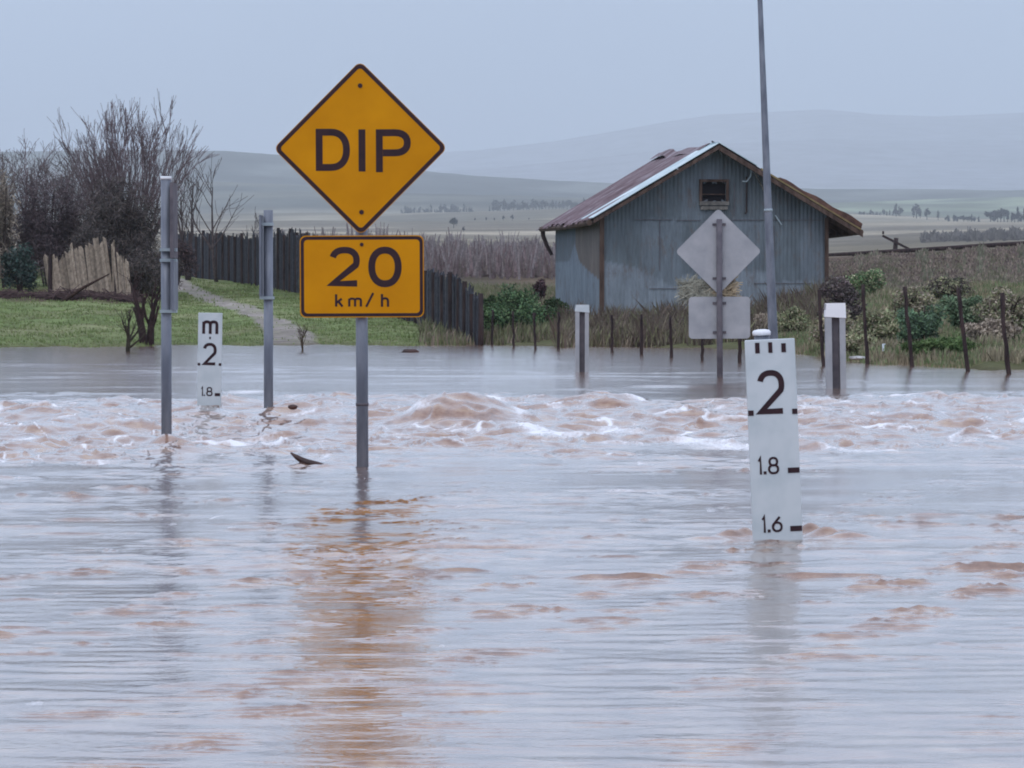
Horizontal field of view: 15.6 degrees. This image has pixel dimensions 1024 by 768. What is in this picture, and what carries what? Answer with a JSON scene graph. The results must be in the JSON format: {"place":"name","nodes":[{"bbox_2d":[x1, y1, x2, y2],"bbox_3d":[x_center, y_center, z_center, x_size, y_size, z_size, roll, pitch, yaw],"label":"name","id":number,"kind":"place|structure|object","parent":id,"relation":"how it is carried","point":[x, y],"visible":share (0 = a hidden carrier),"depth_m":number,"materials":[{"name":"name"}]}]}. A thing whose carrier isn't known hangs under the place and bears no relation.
{"place":"outdoors","nodes":[
{"label":"outdoors","id":0,"kind":"place"},
{"bbox_2d":[413,280,571,344],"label":"field grass","id":1,"kind":"structure","parent":0,"point":[504,336],"depth_m":58.67,"materials":[{"name":"green plant"}]},
{"bbox_2d":[0,344,1023,767],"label":"water","id":2,"kind":"structure","parent":0,"point":[516,556],"depth_m":11.48,"materials":[{"name":"liquid"}]},
{"bbox_2d":[288,404,297,409],"bbox_3d":[-1.399,0.147,23.911,0.064,0.034,0.044,0,1,0],"label":"floating debris","id":3,"kind":"object","parent":2,"relation":"on","point":[292,407],"visible":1,"depth_m":23.89,"materials":[{"name":"brown wood"}]},
{"bbox_2d":[296,322,307,350],"bbox_3d":[-2.861,-0.577,51.000,0.165,0.550,0.163,0,1,0],"label":"bare tree","id":4,"kind":"object","parent":2,"relation":"in","point":[301,336],"visible":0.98,"depth_m":51.00,"materials":[{"name":"brown plant"}]},
{"bbox_2d":[290,452,322,463],"bbox_3d":[-0.983,0.370,18.234,0.187,0.078,0.062,0,1,-16],"label":"driftwood","id":5,"kind":"object","parent":2,"relation":"on","point":[298,458],"visible":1,"depth_m":18.22,"materials":[{"name":"brown wood"}]},
{"bbox_2d":[402,349,418,351],"bbox_3d":[-1.338,-0.426,49.310,0.240,0.076,0.072,0,1,-8],"label":"floating log","id":6,"kind":"object","parent":2,"relation":"on","point":[409,350],"visible":0.57,"depth_m":49.28,"materials":[{"name":"brown wood"}]},
{"bbox_2d":[575,305,589,371],"bbox_3d":[0.675,-0.140,36.089,0.142,1.248,0.116,0,1,0],"label":"guide post","id":7,"kind":"object","parent":2,"relation":"in","point":[582,312],"visible":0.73,"depth_m":36.03,"materials":[{"name":"metal"}]},
{"bbox_2d":[677,210,759,376],"bbox_3d":[1.859,-0.462,33.658,0.746,2.204,0.066,0,1,0],"label":"road sign","id":8,"kind":"object","parent":2,"relation":"in","point":[718,251],"visible":0.95,"depth_m":33.67,"materials":[{"name":"metal"}]},
{"bbox_2d":[674,273,742,308],"bbox_3d":[1.768,-0.846,33.718,0.631,0.356,0.064,0,1,0],"label":"straw clump","id":9,"kind":"object","parent":8,"relation":"attached to","point":[695,287],"visible":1,"depth_m":33.70,"materials":[{"name":"beige plant"}]},
{"bbox_2d":[745,329,802,539],"bbox_3d":[0.915,0.569,12.915,0.171,1.518,0.096,-2,1,0],"label":"depth gauge","id":10,"kind":"object","parent":2,"relation":"in","point":[773,436],"visible":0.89,"depth_m":12.86,"materials":[{"name":"white paint"}]},
{"bbox_2d":[0,110,1023,370],"bbox_3d":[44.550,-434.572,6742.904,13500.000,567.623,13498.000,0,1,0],"label":"ground","id":11,"kind":"structure","parent":0,"point":[856,162],"depth_m":4134.82,"materials":[{"name":"green plant"}]},
{"bbox_2d":[0,168,21,287],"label":"shrub","id":12,"kind":"object","parent":11,"relation":"on","point":[6,211],"visible":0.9,"depth_m":81.88,"materials":[{"name":"brown plant"}]},
{"bbox_2d":[0,148,33,276],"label":"bare tree","id":13,"kind":"object","parent":11,"relation":"on","point":[10,170],"visible":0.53,"depth_m":89.75,"materials":[{"name":"brown plant"}]},
{"bbox_2d":[0,242,39,291],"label":"shrub","id":14,"kind":"object","parent":11,"relation":"on","point":[16,264],"visible":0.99,"depth_m":77.88,"materials":[{"name":"green plant"}]},
{"bbox_2d":[5,141,74,217],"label":"bare tree","id":15,"kind":"object","parent":11,"relation":"on","point":[45,164],"visible":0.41,"depth_m":94.03,"materials":[{"name":"brown plant"}]},
{"bbox_2d":[0,131,86,274],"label":"bare tree","id":16,"kind":"object","parent":11,"relation":"on","point":[24,158],"visible":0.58,"depth_m":91.57,"materials":[{"name":"brown plant"}]},
{"bbox_2d":[2,164,95,286],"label":"shrub","id":17,"kind":"object","parent":11,"relation":"on","point":[43,233],"visible":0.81,"depth_m":82.57,"materials":[{"name":"brown plant"}]},
{"bbox_2d":[0,284,150,303],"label":"brush pile","id":18,"kind":"object","parent":11,"relation":"on","point":[59,294],"visible":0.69,"depth_m":74.30,"materials":[{"name":"brown plant"}]},
{"bbox_2d":[38,144,132,278],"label":"bare tree","id":19,"kind":"object","parent":11,"relation":"on","point":[68,176],"visible":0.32,"depth_m":85.78,"materials":[{"name":"brown plant"}]},
{"bbox_2d":[61,274,109,301],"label":"fallen branch","id":20,"kind":"object","parent":11,"relation":"on","point":[70,296],"visible":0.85,"depth_m":73.47,"materials":[{"name":"brown wood"}]},
{"bbox_2d":[43,237,130,294],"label":"paling fence","id":21,"kind":"object","parent":11,"relation":"on","point":[98,264],"visible":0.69,"depth_m":76.67,"materials":[{"name":"weathered wood"},{"name":"dark wood"}]},
{"bbox_2d":[68,222,108,282],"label":"shrub","id":22,"kind":"object","parent":11,"relation":"on","point":[81,240],"visible":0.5,"depth_m":78.81,"materials":[{"name":"brown plant"}]},
{"bbox_2d":[71,174,160,276],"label":"shrub","id":23,"kind":"object","parent":11,"relation":"on","point":[116,219],"visible":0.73,"depth_m":80.70,"materials":[{"name":"brown plant"}]},
{"bbox_2d":[115,307,148,351],"bbox_3d":[-5.073,-0.667,50.015,0.421,0.777,0.420,-1,2,-32],"label":"bare tree","id":24,"kind":"object","parent":11,"relation":"on","point":[130,337],"visible":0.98,"depth_m":49.98,"materials":[{"name":"brown plant"}]},
{"bbox_2d":[48,89,219,254],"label":"bare tree","id":25,"kind":"object","parent":11,"relation":"on","point":[146,185],"visible":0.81,"depth_m":83.79,"materials":[{"name":"brown plant"}]},
{"bbox_2d":[117,267,160,345],"bbox_3d":[-5.554,-1.128,56.697,0.637,1.290,0.551,1,2,41],"label":"bare tree","id":26,"kind":"object","parent":11,"relation":"on","point":[151,323],"visible":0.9,"depth_m":56.57,"materials":[{"name":"brown plant"}]},
{"bbox_2d":[119,256,159,295],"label":"shrub","id":27,"kind":"object","parent":11,"relation":"on","point":[139,266],"visible":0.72,"depth_m":75.88,"materials":[{"name":"brown plant"}]},
{"bbox_2d":[124,244,183,296],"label":"shrub","id":28,"kind":"object","parent":11,"relation":"on","point":[147,256],"visible":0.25,"depth_m":79.71,"materials":[{"name":"brown plant"}]},
{"bbox_2d":[160,176,177,434],"bbox_3d":[-1.974,-0.051,21.563,0.095,2.287,0.300,0,1,0],"label":"marker pole","id":29,"kind":"object","parent":11,"relation":"on","point":[169,246],"visible":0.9,"depth_m":21.52,"materials":[{"name":"grey metal"}]},
{"bbox_2d":[152,239,199,284],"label":"shrub","id":30,"kind":"object","parent":11,"relation":"on","point":[186,257],"visible":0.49,"depth_m":89.85,"materials":[{"name":"brown plant"}]},
{"bbox_2d":[154,156,211,280],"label":"bare tree","id":31,"kind":"object","parent":11,"relation":"on","point":[180,229],"visible":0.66,"depth_m":95.71,"materials":[{"name":"brown plant"}]},
{"bbox_2d":[197,313,222,405],"bbox_3d":[-2.039,0.240,25.227,0.161,1.439,0.090,1,1,0],"label":"depth gauge","id":32,"kind":"object","parent":11,"relation":"on","point":[209,380],"visible":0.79,"depth_m":25.18,"materials":[{"name":"white paint"}]},
{"bbox_2d":[182,153,253,281],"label":"bare tree","id":33,"kind":"object","parent":11,"relation":"on","point":[211,246],"visible":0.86,"depth_m":97.84,"materials":[{"name":"brown plant"}]},
{"bbox_2d":[0,267,448,347],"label":"lawn grass","id":34,"kind":"structure","parent":11,"relation":"on","point":[245,295],"depth_m":64.78,"materials":[{"name":"green plant"}]},
{"bbox_2d":[241,206,275,237],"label":"bare tree","id":35,"kind":"object","parent":11,"relation":"on","point":[254,227],"visible":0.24,"depth_m":99.97,"materials":[{"name":"brown plant"}]},
{"bbox_2d":[259,210,274,407],"bbox_3d":[-1.622,-0.085,24.850,0.094,2.136,0.300,0,1,0],"label":"marker pole","id":36,"kind":"object","parent":11,"relation":"on","point":[266,224],"visible":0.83,"depth_m":24.80,"materials":[{"name":"grey metal"}]},
{"bbox_2d":[178,227,478,344],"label":"paling fence","id":37,"kind":"object","parent":11,"relation":"on","point":[452,300],"visible":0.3,"depth_m":88.09,"materials":[{"name":"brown wood"}]},
{"bbox_2d":[276,64,444,466],"bbox_3d":[-0.737,-0.131,18.377,0.826,2.872,0.088,0,1,0],"label":"road sign","id":38,"kind":"object","parent":11,"relation":"on","point":[360,148],"visible":0.99,"depth_m":18.32,"materials":[{"name":"yellow metal"}]},
{"bbox_2d":[281,221,554,279],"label":"willow thicket","id":39,"kind":"object","parent":11,"relation":"on","point":[525,258],"visible":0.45,"depth_m":193.36,"materials":[{"name":"grey plant"}]},
{"bbox_2d":[449,217,457,227],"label":"tree","id":40,"kind":"object","parent":11,"relation":"on","point":[453,221],"visible":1,"depth_m":1348.34,"materials":[{"name":"grey plant"}]},
{"bbox_2d":[478,293,483,344],"bbox_3d":[-0.480,-0.807,56.995,0.094,1.145,0.085,1,1,22],"label":"fence post","id":41,"kind":"object","parent":11,"relation":"on","point":[481,328],"visible":0.79,"depth_m":56.96,"materials":[{"name":"brown wood"}]},
{"bbox_2d":[483,294,498,309],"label":"shrub","id":42,"kind":"object","parent":11,"relation":"on","point":[489,299],"visible":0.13,"depth_m":69.91,"materials":[{"name":"green plant"}]},
{"bbox_2d":[491,310,493,344],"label":"fence post","id":43,"kind":"object","parent":11,"relation":"on","point":[492,326],"visible":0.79,"depth_m":57.36,"materials":[{"name":"brown wood"}]},
{"bbox_2d":[491,200,495,210],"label":"tree","id":44,"kind":"object","parent":11,"relation":"on","point":[493,205],"visible":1,"depth_m":2681.54,"materials":[{"name":"grey plant"}]},
{"bbox_2d":[494,200,506,210],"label":"tree","id":45,"kind":"object","parent":11,"relation":"on","point":[500,204],"visible":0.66,"depth_m":2727.21,"materials":[{"name":"grey plant"}]},
{"bbox_2d":[483,303,518,333],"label":"shrub","id":46,"kind":"object","parent":11,"relation":"on","point":[502,316],"visible":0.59,"depth_m":61.87,"materials":[{"name":"green plant"}]},
{"bbox_2d":[512,311,514,346],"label":"fence post","id":47,"kind":"object","parent":11,"relation":"on","point":[513,338],"visible":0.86,"depth_m":54.67,"materials":[{"name":"brown wood"}]},
{"bbox_2d":[509,200,517,209],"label":"tree","id":48,"kind":"object","parent":11,"relation":"on","point":[513,204],"visible":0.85,"depth_m":2691.39,"materials":[{"name":"grey plant"}]},
{"bbox_2d":[493,283,539,317],"bbox_3d":[0.078,-1.280,63.944,0.929,0.968,0.834,0,1,0],"label":"shrub","id":49,"kind":"object","parent":11,"relation":"on","point":[516,298],"visible":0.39,"depth_m":63.84,"materials":[{"name":"green plant"}]},
{"bbox_2d":[520,201,527,209],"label":"tree","id":50,"kind":"object","parent":11,"relation":"on","point":[524,205],"visible":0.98,"depth_m":2627.01,"materials":[{"name":"grey plant"}]},
{"bbox_2d":[533,313,536,349],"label":"fence post","id":51,"kind":"object","parent":11,"relation":"on","point":[534,329],"visible":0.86,"depth_m":52.22,"materials":[{"name":"brown wood"}]},
{"bbox_2d":[510,300,560,328],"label":"shrub","id":52,"kind":"object","parent":11,"relation":"on","point":[527,311],"visible":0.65,"depth_m":61.88,"materials":[{"name":"green plant"}]},
{"bbox_2d":[532,278,546,298],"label":"shrub","id":53,"kind":"object","parent":11,"relation":"on","point":[540,286],"visible":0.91,"depth_m":95.91,"materials":[{"name":"brown plant"}]},
{"bbox_2d":[534,200,545,209],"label":"tree","id":54,"kind":"object","parent":11,"relation":"on","point":[539,204],"visible":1,"depth_m":2682.05,"materials":[{"name":"grey plant"}]},
{"bbox_2d":[540,296,569,318],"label":"shrub","id":55,"kind":"object","parent":11,"relation":"on","point":[551,301],"visible":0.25,"depth_m":65.85,"materials":[{"name":"green plant"}]},
{"bbox_2d":[557,312,559,349],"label":"fence post","id":56,"kind":"object","parent":11,"relation":"on","point":[558,334],"visible":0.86,"depth_m":52.22,"materials":[{"name":"brown wood"}]},
{"bbox_2d":[562,200,572,208],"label":"tree","id":57,"kind":"object","parent":11,"relation":"on","point":[568,203],"visible":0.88,"depth_m":2713.85,"materials":[{"name":"grey plant"}]},
{"bbox_2d":[610,315,613,352],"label":"fence post","id":58,"kind":"object","parent":11,"relation":"on","point":[611,333],"visible":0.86,"depth_m":49.28,"materials":[{"name":"brown wood"}]},
{"bbox_2d":[640,314,643,354],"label":"fence post","id":59,"kind":"object","parent":11,"relation":"on","point":[642,334],"visible":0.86,"depth_m":47.28,"materials":[{"name":"brown wood"}]},
{"bbox_2d":[669,316,672,357],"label":"fence post","id":60,"kind":"object","parent":11,"relation":"on","point":[670,338],"visible":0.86,"depth_m":44.86,"materials":[{"name":"brown wood"}]},
{"bbox_2d":[547,272,836,347],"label":"reeds","id":61,"kind":"object","parent":11,"relation":"on","point":[626,331],"visible":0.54,"depth_m":56.69,"materials":[{"name":"brown plant"}]},
{"bbox_2d":[536,141,863,316],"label":"iron shed","id":62,"kind":"structure","parent":11,"relation":"on","point":[622,240],"depth_m":70.28,"materials":[{"name":"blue metal"}]},
{"bbox_2d":[699,179,728,209],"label":"window","id":63,"kind":"structure","parent":62,"relation":"in","point":[714,192],"depth_m":70.21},
{"bbox_2d":[700,339,703,360],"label":"fence post","id":64,"kind":"object","parent":11,"relation":"on","point":[702,352],"visible":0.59,"depth_m":42.67,"materials":[{"name":"brown wood"}]},
{"bbox_2d":[738,339,741,362],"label":"fence post","id":65,"kind":"object","parent":11,"relation":"on","point":[739,351],"visible":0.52,"depth_m":41.16,"materials":[{"name":"brown wood"}]},
{"bbox_2d":[753,312,767,329],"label":"shrub","id":66,"kind":"object","parent":11,"relation":"on","point":[761,317],"visible":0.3,"depth_m":55.86,"materials":[{"name":"brown plant"}]},
{"bbox_2d":[758,0,777,338],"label":"lamp pole","id":67,"kind":"object","parent":11,"relation":"on","point":[771,288],"visible":0.88,"depth_m":40.93,"materials":[{"name":"grey metal"}]},
{"bbox_2d":[777,305,810,333],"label":"shrub","id":68,"kind":"object","parent":11,"relation":"on","point":[790,319],"visible":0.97,"depth_m":52.89,"materials":[{"name":"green plant"}]},
{"bbox_2d":[817,290,824,365],"bbox_3d":[3.261,-0.340,39.327,0.108,1.303,0.052,0,1,0],"label":"fence post","id":69,"kind":"object","parent":11,"relation":"on","point":[821,330],"visible":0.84,"depth_m":39.31,"materials":[{"name":"brown wood"}]},
{"bbox_2d":[808,305,853,343],"bbox_3d":[4.034,-0.679,46.510,0.607,0.639,0.569,-1,2,-36],"label":"shrub","id":70,"kind":"object","parent":11,"relation":"on","point":[849,324],"visible":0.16,"depth_m":46.47,"materials":[{"name":"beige plant"}]},
{"bbox_2d":[824,303,845,388],"bbox_3d":[2.544,0.000,29.419,0.165,1.271,0.134,-1,1,0],"label":"guide post","id":71,"kind":"object","parent":11,"relation":"on","point":[835,347],"visible":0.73,"depth_m":29.36,"materials":[{"name":"metal"}]},
{"bbox_2d":[816,274,867,320],"bbox_3d":[4.344,-1.021,50.003,0.693,0.900,0.614,-1,2,-36],"label":"shrub","id":72,"kind":"object","parent":11,"relation":"on","point":[839,289],"visible":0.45,"depth_m":49.92,"materials":[{"name":"brown plant"}]},
{"bbox_2d":[849,356,864,359],"bbox_3d":[3.833,-0.289,41.504,0.202,0.045,0.116,0,1,0],"label":"stone","id":73,"kind":"object","parent":11,"relation":"on","point":[856,357],"visible":0.82,"depth_m":41.46,"materials":[{"name":"white stone"}]},
{"bbox_2d":[846,328,877,352],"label":"shrub","id":74,"kind":"object","parent":11,"relation":"on","point":[854,339],"visible":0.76,"depth_m":43.05,"materials":[{"name":"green plant"}]},
{"bbox_2d":[840,267,886,298],"bbox_3d":[5.621,-1.566,59.998,0.789,0.608,0.639,0,1,0],"label":"shrub","id":75,"kind":"object","parent":11,"relation":"on","point":[872,280],"visible":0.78,"depth_m":59.80,"materials":[{"name":"green plant"}]},
{"bbox_2d":[861,284,868,363],"bbox_3d":[3.809,-0.389,40.229,0.120,1.362,0.051,0,1,0],"label":"fence post","id":76,"kind":"object","parent":11,"relation":"on","point":[865,324],"visible":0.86,"depth_m":40.21,"materials":[{"name":"brown wood"}]},
{"bbox_2d":[856,309,903,339],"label":"shrub","id":77,"kind":"object","parent":11,"relation":"on","point":[881,324],"visible":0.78,"depth_m":44.91,"materials":[{"name":"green plant"}]},
{"bbox_2d":[829,251,943,260],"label":"crest grass","id":78,"kind":"structure","parent":11,"relation":"on","point":[844,258],"depth_m":92.71,"materials":[{"name":"brown plant"}]},
{"bbox_2d":[882,231,908,248],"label":"crossarm pole","id":79,"kind":"object","parent":11,"relation":"on","point":[896,243],"visible":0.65,"depth_m":149.75,"materials":[{"name":"brown wood"}]},
{"bbox_2d":[893,203,897,216],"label":"tree","id":80,"kind":"object","parent":11,"relation":"on","point":[895,210],"visible":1,"depth_m":2268.01,"materials":[{"name":"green plant"}]},
{"bbox_2d":[778,279,1023,367],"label":"bank grass","id":81,"kind":"structure","parent":11,"relation":"on","point":[891,351],"depth_m":42.58,"materials":[{"name":"green plant"}]},
{"bbox_2d":[902,286,913,366],"bbox_3d":[4.134,-0.346,38.891,0.166,1.335,0.055,0,1,0],"label":"fence post","id":82,"kind":"object","parent":11,"relation":"on","point":[911,360],"visible":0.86,"depth_m":38.87,"materials":[{"name":"brown wood"}]},
{"bbox_2d":[889,285,935,314],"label":"shrub","id":83,"kind":"object","parent":11,"relation":"on","point":[918,299],"visible":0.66,"depth_m":50.88,"materials":[{"name":"beige plant"}]},
{"bbox_2d":[911,203,919,217],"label":"tree","id":84,"kind":"object","parent":11,"relation":"on","point":[916,208],"visible":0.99,"depth_m":2190.80,"materials":[{"name":"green plant"}]},
{"bbox_2d":[894,303,947,341],"bbox_3d":[4.728,-0.636,43.478,0.537,0.607,0.690,1,2,32],"label":"shrub","id":85,"kind":"object","parent":11,"relation":"on","point":[924,323],"visible":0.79,"depth_m":43.35,"materials":[{"name":"green plant"}]},
{"bbox_2d":[826,242,1023,302],"bbox_3d":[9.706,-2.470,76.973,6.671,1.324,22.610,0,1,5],"label":"scrub","id":86,"kind":"object","parent":11,"relation":"on","point":[923,260],"visible":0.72,"depth_m":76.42,"materials":[{"name":"brown plant"}]},
{"bbox_2d":[829,241,1023,255],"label":"bank rail","id":87,"kind":"object","parent":11,"relation":"on","point":[961,247],"visible":0.41,"depth_m":102.90,"materials":[{"name":"brown wood"}]},
{"bbox_2d":[924,208,930,219],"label":"tree","id":88,"kind":"object","parent":11,"relation":"on","point":[927,212],"visible":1,"depth_m":2125.34,"materials":[{"name":"green plant"}]},
{"bbox_2d":[897,335,978,354],"bbox_3d":[4.630,-0.371,40.637,0.929,0.319,0.792,0,1,0],"label":"shrub","id":89,"kind":"object","parent":11,"relation":"on","point":[952,344],"visible":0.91,"depth_m":40.44,"materials":[{"name":"green plant"}]},
{"bbox_2d":[923,275,974,299],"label":"shrub","id":90,"kind":"object","parent":11,"relation":"on","point":[938,287],"visible":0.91,"depth_m":55.81,"materials":[{"name":"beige plant"}]},
{"bbox_2d":[936,294,984,328],"bbox_3d":[5.450,-0.810,45.021,0.704,0.548,0.597,0,1,0],"label":"shrub","id":91,"kind":"object","parent":11,"relation":"on","point":[950,304],"visible":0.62,"depth_m":44.86,"materials":[{"name":"green plant"}]},
{"bbox_2d":[956,288,969,370],"bbox_3d":[4.420,-0.280,36.459,0.198,1.312,0.054,0,1,0],"label":"fence post","id":92,"kind":"object","parent":11,"relation":"on","point":[964,341],"visible":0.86,"depth_m":36.44,"materials":[{"name":"brown wood"}]},
{"bbox_2d":[919,225,1023,242],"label":"grey scrub","id":93,"kind":"object","parent":11,"relation":"on","point":[994,233],"visible":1,"depth_m":713.24,"materials":[{"name":"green plant"}]},
{"bbox_2d":[984,210,995,221],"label":"tree","id":94,"kind":"object","parent":11,"relation":"on","point":[987,214],"visible":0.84,"depth_m":1867.89,"materials":[{"name":"green plant"}]},
{"bbox_2d":[964,318,1021,340],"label":"shrub","id":95,"kind":"object","parent":11,"relation":"on","point":[989,325],"visible":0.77,"depth_m":41.35,"materials":[{"name":"beige plant"}]},
{"bbox_2d":[970,285,1023,326],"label":"shrub","id":96,"kind":"object","parent":11,"relation":"on","point":[989,307],"visible":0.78,"depth_m":43.88,"materials":[{"name":"beige plant"}]},
{"bbox_2d":[995,209,1001,221],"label":"tree","id":97,"kind":"object","parent":11,"relation":"on","point":[997,214],"visible":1,"depth_m":1782.18,"materials":[{"name":"green plant"}]},
{"bbox_2d":[1000,208,1009,221],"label":"tree","id":98,"kind":"object","parent":11,"relation":"on","point":[1003,212],"visible":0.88,"depth_m":1818.97,"materials":[{"name":"green plant"}]},
{"bbox_2d":[1000,292,1010,373],"bbox_3d":[4.632,-0.223,35.004,0.147,1.264,0.053,0,1,0],"label":"fence post","id":99,"kind":"object","parent":11,"relation":"on","point":[1005,340],"visible":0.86,"depth_m":34.98,"materials":[{"name":"brown wood"}]},
{"bbox_2d":[1011,213,1018,221],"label":"tree","id":100,"kind":"object","parent":11,"relation":"on","point":[1014,216],"visible":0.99,"depth_m":1730.75,"materials":[{"name":"green plant"}]},
{"bbox_2d":[0,0,1023,154],"label":"sky","id":101,"kind":"structure","parent":0,"point":[478,74],"materials":[{"name":"grey"}]}
]}

